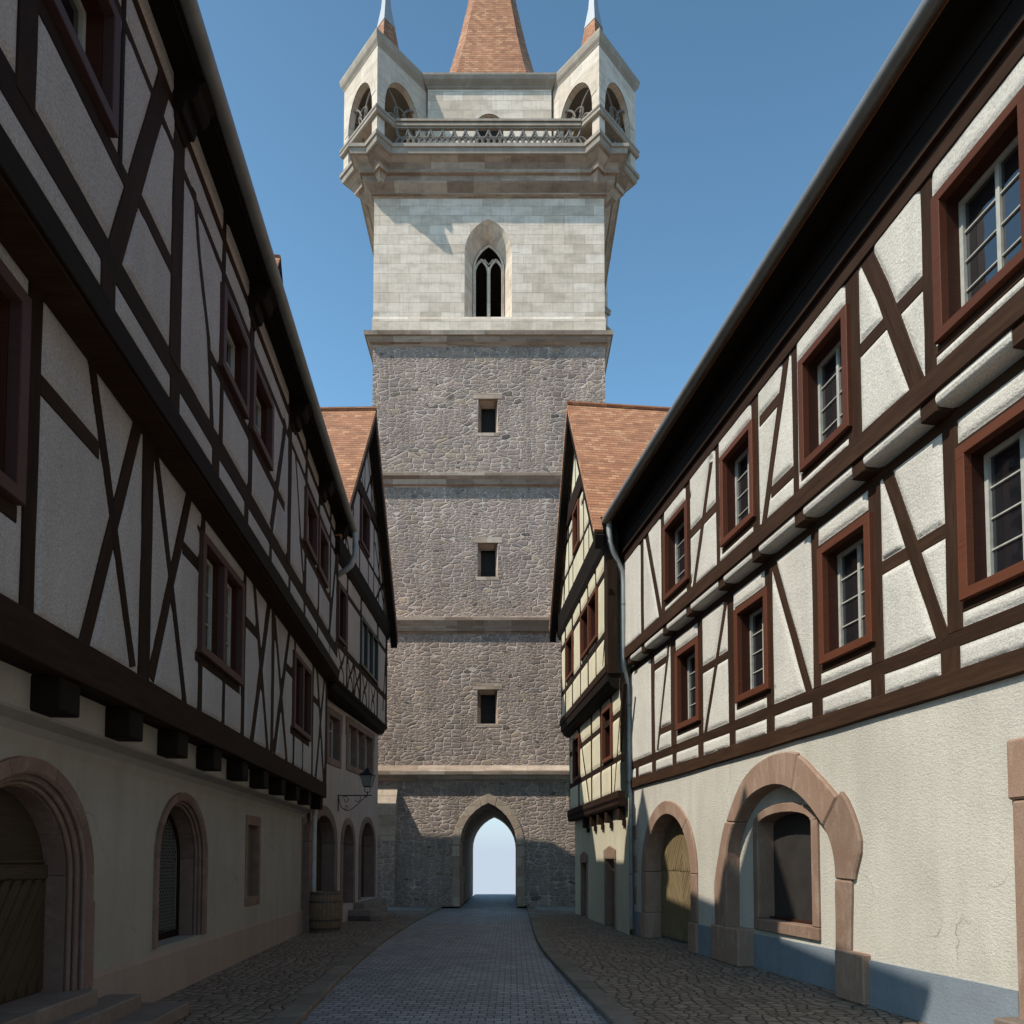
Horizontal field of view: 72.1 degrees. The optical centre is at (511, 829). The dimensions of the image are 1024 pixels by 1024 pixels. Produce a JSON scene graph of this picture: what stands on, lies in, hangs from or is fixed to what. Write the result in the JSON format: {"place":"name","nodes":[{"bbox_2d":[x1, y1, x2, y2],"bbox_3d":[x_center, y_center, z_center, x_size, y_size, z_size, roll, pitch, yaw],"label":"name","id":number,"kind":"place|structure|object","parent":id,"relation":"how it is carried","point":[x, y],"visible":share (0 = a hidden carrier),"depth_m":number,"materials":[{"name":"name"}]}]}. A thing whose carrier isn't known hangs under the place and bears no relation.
{"place":"outdoors","nodes":[
{"label":"outdoors","id":0,"kind":"place"},
{"bbox_2d":[155,907,431,1023],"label":"pavement","id":1,"kind":"structure","parent":0,"point":[266,986],"depth_m":9.62,"materials":[{"name":"grey stone"}]},
{"bbox_2d":[0,989,188,1023],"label":"stone steps","id":2,"kind":"structure","parent":1,"relation":"on","point":[85,1006],"depth_m":6.19,"materials":[{"name":"grey stone"}]},
{"bbox_2d":[309,891,342,932],"bbox_3d":[-4.227,1.845,15.890,0.792,0.900,0.794,0,-3,0],"label":"barrel","id":3,"kind":"object","parent":1,"relation":"on","point":[325,911],"visible":0.91,"depth_m":15.57,"materials":[{"name":"brown wood"}]},
{"bbox_2d":[348,898,394,920],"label":"stone steps","id":4,"kind":"structure","parent":1,"relation":"on","point":[375,909],"depth_m":19.07,"materials":[{"name":"grey stone"}]},
{"bbox_2d":[388,906,432,910],"bbox_3d":[-4.610,2.615,23.308,3.780,0.001,2.000,0,-3,0],"label":"paving strip","id":5,"kind":"object","parent":1,"relation":"on","point":[409,908],"visible":0.5,"depth_m":23.27,"materials":[{"name":"grey stone"}]},
{"bbox_2d":[339,0,639,906],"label":"gate tower","id":6,"kind":"structure","parent":1,"relation":"on","point":[491,178],"depth_m":24.99,"materials":[{"name":"stone"}]},
{"bbox_2d":[473,537,501,579],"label":"window","id":7,"kind":"structure","parent":6,"relation":"in","point":[487,561],"depth_m":25.11,"materials":[{"name":"beige stone"}]},
{"bbox_2d":[473,684,501,726],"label":"window","id":8,"kind":"structure","parent":6,"relation":"in","point":[487,706],"depth_m":24.93,"materials":[{"name":"beige stone"}]},
{"bbox_2d":[474,393,501,435],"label":"window","id":9,"kind":"structure","parent":6,"relation":"in","point":[487,420],"depth_m":25.32,"materials":[{"name":"beige stone"}]},
{"bbox_2d":[457,209,518,316],"bbox_3d":[-0.855,-20.352,25.609,2.217,4.040,0.606,0,-2,0],"label":"lancet window","id":10,"kind":"structure","parent":6,"relation":"in","point":[493,232],"depth_m":25.57,"materials":[{"name":"beige stone"}]},
{"bbox_2d":[301,894,608,1023],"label":"road","id":11,"kind":"structure","parent":0,"point":[478,959],"depth_m":9.77,"materials":[{"name":"grey stone"}]},
{"bbox_2d":[441,895,526,907],"bbox_3d":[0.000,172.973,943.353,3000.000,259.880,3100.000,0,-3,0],"label":"ground","id":12,"kind":"structure","parent":0,"point":[468,899],"depth_m":25.60,"materials":[{"name":"grey stone"}]},
{"bbox_2d":[0,0,358,1004],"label":"timber framed house","id":13,"kind":"structure","parent":12,"relation":"on","point":[176,514],"depth_m":6.61,"materials":[{"name":"white paint"}]},
{"bbox_2d":[0,258,31,505],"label":"window","id":14,"kind":"structure","parent":13,"relation":"in","point":[15,304],"depth_m":4.66,"materials":[{"name":"brown paint"}]},
{"bbox_2d":[0,788,47,1004],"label":"door","id":15,"kind":"structure","parent":13,"relation":"in","point":[23,871],"depth_m":5.98,"materials":[{"name":"brown wood"}]},
{"bbox_2d":[44,0,120,137],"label":"window","id":16,"kind":"structure","parent":13,"relation":"in","point":[90,30],"depth_m":5.34,"materials":[{"name":"brown paint"}]},
{"bbox_2d":[158,813,179,940],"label":"window","id":17,"kind":"structure","parent":13,"relation":"in","point":[169,884],"depth_m":9.17,"materials":[{"name":"black glass"}]},
{"bbox_2d":[196,531,244,685],"bbox_3d":[-3.683,-2.680,8.793,0.210,1.402,1.572,0,-3,-4],"label":"window","id":18,"kind":"structure","parent":13,"relation":"in","point":[221,592],"depth_m":8.75,"materials":[{"name":"brown paint"}]},
{"bbox_2d":[218,282,250,419],"bbox_3d":[-3.376,-5.661,8.384,0.220,0.968,0.979,0,-3,-4],"label":"window","id":19,"kind":"structure","parent":13,"relation":"in","point":[234,345],"depth_m":8.56,"materials":[{"name":"brown paint"}]},
{"bbox_2d":[244,815,260,906],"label":"window","id":20,"kind":"structure","parent":13,"relation":"in","point":[253,824],"depth_m":12.14,"materials":[{"name":"beige stone"}]},
{"bbox_2d":[249,355,274,470],"bbox_3d":[-3.467,-5.610,9.549,0.220,0.968,0.999,0,-3,-4],"label":"window","id":21,"kind":"structure","parent":13,"relation":"in","point":[262,407],"depth_m":9.75,"materials":[{"name":"brown paint"}]},
{"bbox_2d":[291,650,312,741],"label":"window","id":22,"kind":"structure","parent":13,"relation":"in","point":[302,675],"depth_m":13.27,"materials":[{"name":"brown paint"}]},
{"bbox_2d":[302,486,318,564],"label":"window","id":23,"kind":"structure","parent":13,"relation":"in","point":[310,536],"depth_m":12.95,"materials":[{"name":"brown paint"}]},
{"bbox_2d":[316,519,328,587],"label":"window","id":24,"kind":"structure","parent":13,"relation":"in","point":[322,567],"depth_m":14.12,"materials":[{"name":"brown paint"}]},
{"bbox_2d":[303,406,397,932],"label":"gabled house","id":25,"kind":"structure","parent":12,"relation":"on","point":[346,860],"depth_m":18.73,"materials":[{"name":"paint"}]},
{"bbox_2d":[316,822,321,890],"bbox_3d":[-4.778,1.044,16.661,0.055,2.768,1.523,0,-3,4],"label":"door","id":26,"kind":"structure","parent":25,"relation":"in","point":[319,839],"depth_m":17.21,"materials":[{"name":"brown wood"}]},
{"bbox_2d":[327,705,342,768],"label":"window","id":27,"kind":"structure","parent":25,"relation":"in","point":[334,719],"depth_m":17.83,"materials":[{"name":"beige stone"}]},
{"bbox_2d":[338,582,346,646],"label":"window","id":28,"kind":"structure","parent":25,"relation":"in","point":[342,594],"depth_m":16.81,"materials":[{"name":"brown paint"}]},
{"bbox_2d":[338,768,375,810],"bbox_3d":[-3.933,-1.008,17.729,0.937,1.100,0.352,0,-3,0],"label":"wall lantern","id":29,"kind":"object","parent":25,"relation":"attached to","point":[367,775],"depth_m":17.69,"materials":[{"name":"black metal"}]},
{"bbox_2d":[346,716,374,774],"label":"window","id":30,"kind":"structure","parent":25,"relation":"in","point":[360,742],"depth_m":19.74,"materials":[{"name":"beige stone"}]},
{"bbox_2d":[361,833,363,896],"bbox_3d":[-4.520,0.892,20.464,0.055,2.202,1.414,0,-3,4],"label":"door","id":31,"kind":"structure","parent":25,"relation":"in","point":[362,843],"depth_m":21.04,"materials":[{"name":"brown wood"}]},
{"bbox_2d":[360,497,369,557],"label":"window","id":32,"kind":"structure","parent":25,"relation":"in","point":[364,513],"depth_m":19.13,"materials":[{"name":"brown paint"}]},
{"bbox_2d":[359,616,378,683],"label":"window","id":33,"kind":"structure","parent":25,"relation":"in","point":[369,643],"depth_m":19.69,"materials":[{"name":"grey glass"}]},
{"bbox_2d":[268,906,440,1023],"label":"kerb","id":34,"kind":"structure","parent":12,"relation":"on","point":[303,1006],"depth_m":9.46,"materials":[{"name":"stone"}]},
{"bbox_2d":[527,906,638,1023],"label":"kerb","id":35,"kind":"structure","parent":12,"relation":"on","point":[606,1007],"depth_m":9.24,"materials":[{"name":"stone"}]},
{"bbox_2d":[549,401,670,934],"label":"gabled house","id":36,"kind":"structure","parent":12,"relation":"on","point":[605,445],"depth_m":17.68,"materials":[{"name":"beige paint"}]},
{"bbox_2d":[565,630,573,682],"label":"window","id":37,"kind":"structure","parent":36,"relation":"in","point":[569,643],"depth_m":20.35,"materials":[{"name":"red paint"}]},
{"bbox_2d":[572,498,579,555],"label":"window","id":38,"kind":"structure","parent":36,"relation":"in","point":[576,512],"depth_m":18.97,"materials":[{"name":"red paint"}]},
{"bbox_2d":[572,733,580,781],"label":"window","id":39,"kind":"structure","parent":36,"relation":"in","point":[576,741],"depth_m":20.61,"materials":[{"name":"red paint"}]},
{"bbox_2d":[580,586,598,660],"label":"window","id":40,"kind":"structure","parent":36,"relation":"in","point":[589,615],"depth_m":17.21,"materials":[{"name":"red paint"}]},
{"bbox_2d":[601,703,613,763],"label":"window","id":41,"kind":"structure","parent":36,"relation":"in","point":[606,734],"depth_m":16.80,"materials":[{"name":"red paint"}]},
{"bbox_2d":[613,859,613,924],"bbox_3d":[2.532,1.512,16.803,0.040,1.604,0.902,0,-3,-5],"label":"door","id":42,"kind":"structure","parent":36,"relation":"in","point":[613,859],"depth_m":17.18,"materials":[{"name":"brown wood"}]},
{"bbox_2d":[601,0,1023,1023],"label":"timber framed house","id":43,"kind":"structure","parent":12,"relation":"on","point":[815,512],"depth_m":7.73,"materials":[{"name":"white paint"}]},
{"bbox_2d":[661,818,690,941],"bbox_3d":[3.295,0.905,13.518,0.055,2.450,2.246,0,-3,-10],"label":"door","id":44,"kind":"structure","parent":43,"relation":"in","point":[675,864],"depth_m":13.84,"materials":[{"name":"brown wood"}]},
{"bbox_2d":[662,498,689,601],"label":"window","id":45,"kind":"structure","parent":43,"relation":"in","point":[675,533],"depth_m":12.99,"materials":[{"name":"red paint"}]},
{"bbox_2d":[674,637,700,730],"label":"window","id":46,"kind":"structure","parent":43,"relation":"in","point":[687,659],"depth_m":12.86,"materials":[{"name":"red paint"}]},
{"bbox_2d":[719,418,755,547],"bbox_3d":[3.426,-5.075,10.418,0.270,1.410,1.002,0,-3,-10],"label":"window","id":47,"kind":"structure","parent":43,"relation":"in","point":[737,465],"depth_m":10.67,"materials":[{"name":"red paint"}]},
{"bbox_2d":[733,586,770,703],"bbox_3d":[3.599,-2.654,10.293,0.270,1.440,0.958,0,-3,-10],"label":"window","id":48,"kind":"structure","parent":43,"relation":"in","point":[752,638],"depth_m":10.56,"materials":[{"name":"red paint"}]},
{"bbox_2d":[797,303,852,472],"bbox_3d":[3.784,-5.166,8.337,0.270,1.410,0.957,0,-3,-10],"label":"window","id":49,"kind":"structure","parent":43,"relation":"in","point":[825,414],"depth_m":8.53,"materials":[{"name":"red paint"}]},
{"bbox_2d":[817,512,875,664],"bbox_3d":[3.962,-2.746,8.185,0.270,1.440,0.960,0,-3,-10],"label":"window","id":50,"kind":"structure","parent":43,"relation":"in","point":[845,563],"depth_m":8.38,"materials":[{"name":"red paint"}]},
{"bbox_2d":[930,85,1023,344],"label":"window","id":51,"kind":"structure","parent":43,"relation":"in","point":[977,214],"depth_m":6.29,"materials":[{"name":"red paint"}]},
{"bbox_2d":[955,399,1023,601],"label":"window","id":52,"kind":"structure","parent":43,"relation":"in","point":[989,465],"depth_m":6.36,"materials":[{"name":"red paint"}]},
{"bbox_2d":[197,0,921,894],"label":"sky","id":53,"kind":"structure","parent":0,"point":[739,104],"materials":[{"name":"blue"}]},
{"bbox_2d":[536,909,926,1023],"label":"pavement","id":54,"kind":"structure","parent":0,"point":[663,979],"depth_m":9.00,"materials":[{"name":"grey stone"}]},
{"bbox_2d":[994,1017,1023,1023],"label":"stone steps","id":55,"kind":"structure","parent":54,"relation":"on","point":[1007,1020],"depth_m":5.82,"materials":[{"name":"beige stone"}]}
]}

